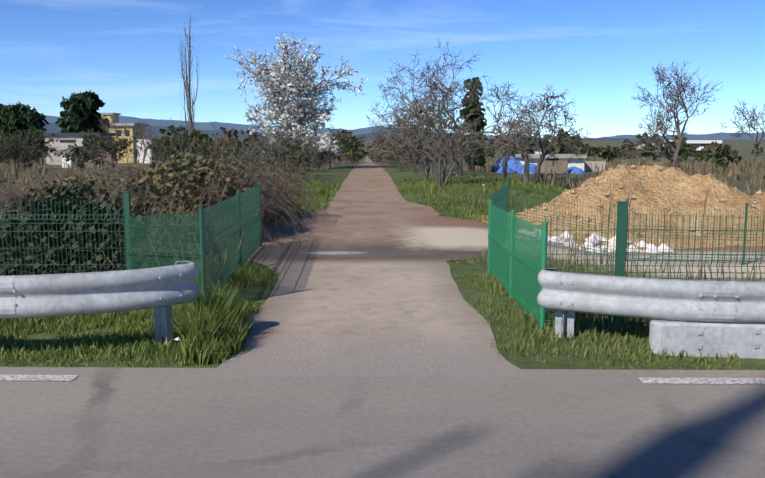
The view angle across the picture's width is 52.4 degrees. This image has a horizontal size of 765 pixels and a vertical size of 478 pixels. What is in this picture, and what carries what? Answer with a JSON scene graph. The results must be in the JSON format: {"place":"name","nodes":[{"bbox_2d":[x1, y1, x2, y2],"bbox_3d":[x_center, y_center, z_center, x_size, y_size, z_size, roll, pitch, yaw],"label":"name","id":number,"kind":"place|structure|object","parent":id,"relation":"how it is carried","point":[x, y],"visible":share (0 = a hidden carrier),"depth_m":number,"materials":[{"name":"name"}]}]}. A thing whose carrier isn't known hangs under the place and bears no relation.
{"place":"outdoors","nodes":[
{"label":"outdoors","id":0,"kind":"place"},
{"bbox_2d":[0,367,764,477],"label":"road asphalt","id":1,"kind":"structure","parent":0,"point":[109,422],"depth_m":4.43,"materials":[{"name":"grey asphalt"}]},
{"bbox_2d":[0,375,764,383],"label":"road edge line","id":2,"kind":"object","parent":1,"relation":"on","point":[643,380],"visible":1,"depth_m":5.27,"materials":[{"name":"paint"}]},
{"bbox_2d":[0,140,764,369],"bbox_3d":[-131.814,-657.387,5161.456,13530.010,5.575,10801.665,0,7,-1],"label":"ground","id":3,"kind":"structure","parent":0,"point":[339,173],"depth_m":7.67,"materials":[{"name":"green plant"}]},
{"bbox_2d":[0,156,138,199],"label":"far bramble left canes","id":4,"kind":"object","parent":3,"relation":"on","point":[70,176],"visible":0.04,"depth_m":25.26,"materials":[{"name":"brown plant"}]},
{"bbox_2d":[0,180,165,275],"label":"hedge","id":5,"kind":"object","parent":3,"relation":"on","point":[69,198],"depth_m":11.07,"materials":[{"name":"green plant"}]},
{"bbox_2d":[0,274,182,344],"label":"guardrail posts","id":6,"kind":"object","parent":3,"relation":"on","point":[163,325],"visible":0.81,"depth_m":6.00,"materials":[{"name":"grey metal"}]},
{"bbox_2d":[2,261,198,318],"bbox_3d":[-8.723,0.399,5.732,14.543,0.314,0.800,0,7,-1],"label":"guardrail","id":7,"kind":"object","parent":6,"relation":"attached to","point":[52,295],"visible":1,"depth_m":5.72,"materials":[{"name":"metal"}]},
{"bbox_2d":[0,168,208,274],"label":"bramble canes","id":8,"kind":"object","parent":3,"relation":"on","point":[102,250],"visible":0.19,"depth_m":11.26,"materials":[{"name":"brown plant"}]},
{"bbox_2d":[102,115,145,162],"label":"yellow house","id":9,"kind":"structure","parent":3,"relation":"on","point":[136,129],"depth_m":147.98,"materials":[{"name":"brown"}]},
{"bbox_2d":[1,152,293,274],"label":"bramble","id":10,"kind":"object","parent":3,"relation":"on","point":[178,162],"depth_m":12.81,"materials":[{"name":"green plant"}]},
{"bbox_2d":[0,118,335,270],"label":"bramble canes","id":11,"kind":"object","parent":3,"relation":"on","point":[287,202],"visible":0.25,"depth_m":13.14,"materials":[{"name":"brown plant"}]},
{"bbox_2d":[8,32,474,171],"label":"blossoms","id":12,"kind":"object","parent":3,"relation":"on","point":[472,167],"visible":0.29,"depth_m":52.15,"materials":[{"name":"white plant"}]},
{"bbox_2d":[0,77,486,166],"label":"evergreen trees","id":13,"kind":"object","parent":3,"relation":"on","point":[83,107],"visible":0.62,"depth_m":117.28,"materials":[{"name":"green plant"}]},
{"bbox_2d":[0,174,569,367],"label":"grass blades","id":14,"kind":"object","parent":3,"relation":"on","point":[213,328],"depth_m":6.38,"materials":[{"name":"green plant"}]},
{"bbox_2d":[231,33,367,155],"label":"blossoming tree","id":15,"kind":"object","parent":3,"relation":"on","point":[336,150],"visible":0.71,"depth_m":51.98,"materials":[{"name":"white plant"}]},
{"bbox_2d":[81,149,567,174],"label":"pallets and sheds","id":16,"kind":"object","parent":3,"relation":"on","point":[558,167],"visible":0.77,"depth_m":56.05,"materials":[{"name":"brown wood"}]},
{"bbox_2d":[29,127,721,162],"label":"rusty leaves","id":17,"kind":"object","parent":3,"relation":"on","point":[235,136],"visible":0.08,"depth_m":85.48,"materials":[{"name":"brown plant"}]},
{"bbox_2d":[0,97,763,184],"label":"bare trees","id":18,"kind":"object","parent":3,"relation":"on","point":[721,156],"visible":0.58,"depth_m":70.12,"materials":[{"name":"brown plant"}]},
{"bbox_2d":[0,14,764,273],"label":"bare trees","id":19,"kind":"object","parent":3,"relation":"on","point":[510,144],"visible":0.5,"depth_m":40.84,"materials":[{"name":"brown plant"}]},
{"bbox_2d":[0,177,764,331],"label":"dark fence","id":20,"kind":"object","parent":3,"relation":"on","point":[500,198],"visible":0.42,"depth_m":9.10,"materials":[{"name":"green metal"}]},
{"bbox_2d":[129,191,260,299],"bbox_3d":[-2.407,0.017,9.803,1.272,1.153,4.782,0,7,-1],"label":"fence net","id":21,"kind":"object","parent":20,"relation":"on","point":[207,237],"visible":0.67,"depth_m":8.63,"materials":[{"name":"green fabric"}]},
{"bbox_2d":[0,157,764,288],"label":"dry grass","id":22,"kind":"structure","parent":3,"relation":"on","point":[756,170],"depth_m":42.93,"materials":[{"name":"beige plant"}]},
{"bbox_2d":[487,200,547,328],"bbox_3d":[1.351,0.213,8.151,0.065,1.110,3.156,0,7,-1],"label":"green fence","id":23,"kind":"object","parent":3,"relation":"on","point":[543,255],"visible":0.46,"depth_m":7.87,"materials":[{"name":"green metal"}]},
{"bbox_2d":[489,206,541,321],"bbox_3d":[1.341,0.159,8.144,0.004,0.878,3.100,0,7,-1],"label":"fence screen","id":24,"kind":"object","parent":23,"relation":"attached to","point":[516,266],"visible":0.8,"depth_m":7.68,"materials":[{"name":"green fabric"}]},
{"bbox_2d":[491,156,586,173],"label":"blue tarps","id":25,"kind":"object","parent":3,"relation":"on","point":[511,168],"visible":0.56,"depth_m":59.69,"materials":[{"name":"blue plastic"}]},
{"bbox_2d":[446,248,764,369],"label":"short grass blades","id":26,"kind":"object","parent":3,"relation":"on","point":[539,335],"visible":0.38,"depth_m":6.38,"materials":[{"name":"green plant"}]},
{"bbox_2d":[470,163,764,249],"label":"earth heap","id":27,"kind":"object","parent":3,"relation":"on","point":[690,198],"visible":0.5,"depth_m":17.60,"materials":[{"name":"beige soil"}]},
{"bbox_2d":[508,162,764,242],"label":"heap stones","id":28,"kind":"object","parent":27,"relation":"on","point":[683,185],"visible":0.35,"depth_m":17.90,"materials":[{"name":"beige stone"}]},
{"bbox_2d":[554,281,738,337],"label":"guardrail posts","id":29,"kind":"object","parent":3,"relation":"on","point":[717,300],"visible":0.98,"depth_m":5.74,"materials":[{"name":"silver metal"}]},
{"bbox_2d":[537,268,764,322],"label":"guardrail","id":30,"kind":"object","parent":29,"relation":"attached to","point":[656,298],"visible":1,"depth_m":5.88,"materials":[{"name":"metal"}]},
{"bbox_2d":[649,319,764,358],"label":"guardrail box","id":31,"kind":"object","parent":3,"relation":"on","point":[742,340],"visible":0.9,"depth_m":5.78,"materials":[{"name":"metal"}]},
{"bbox_2d":[0,115,764,139],"bbox_3d":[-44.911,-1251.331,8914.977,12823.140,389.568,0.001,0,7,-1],"label":"hills","id":32,"kind":"structure","parent":0,"point":[366,130],"depth_m":8889.89,"materials":[{"name":"blue"}]},
{"bbox_2d":[0,0,764,137],"label":"sky","id":33,"kind":"structure","parent":0,"point":[125,52],"materials":[{"name":"blue"}]},
{"bbox_2d":[45,136,721,171],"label":"buildings","id":34,"kind":"structure","parent":0,"point":[59,145],"depth_m":105.88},
{"bbox_2d":[54,149,66,155],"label":"building doors","id":35,"kind":"structure","parent":34,"relation":"attached to","point":[59,150],"depth_m":104.23,"materials":[{"name":"grey"}]},
{"bbox_2d":[101,113,586,157],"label":"buildings","id":36,"kind":"structure","parent":34,"relation":"attached to","point":[514,155],"depth_m":64.11,"materials":[{"name":"grey"}]},
{"bbox_2d":[42,133,654,148],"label":"buildings","id":37,"kind":"structure","parent":34,"relation":"attached to","point":[77,134],"depth_m":107.59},
{"bbox_2d":[60,130,721,164],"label":"buildings","id":38,"kind":"structure","parent":34,"relation":"attached to","point":[162,159],"depth_m":108.03,"materials":[{"name":"black"}]},
{"bbox_2d":[43,123,764,139],"bbox_3d":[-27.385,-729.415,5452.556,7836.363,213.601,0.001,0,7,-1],"label":"hills","id":39,"kind":"structure","parent":0,"point":[52,128],"depth_m":5421.35,"materials":[{"name":"blue"}]},
{"bbox_2d":[207,156,764,376],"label":"dirt path","id":40,"kind":"structure","parent":0,"point":[366,286],"depth_m":8.51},
{"bbox_2d":[519,228,672,252],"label":"rubble sacks","id":41,"kind":"object","parent":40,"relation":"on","point":[612,243],"visible":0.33,"depth_m":15.52,"materials":[{"name":"white plastic"}]}
]}

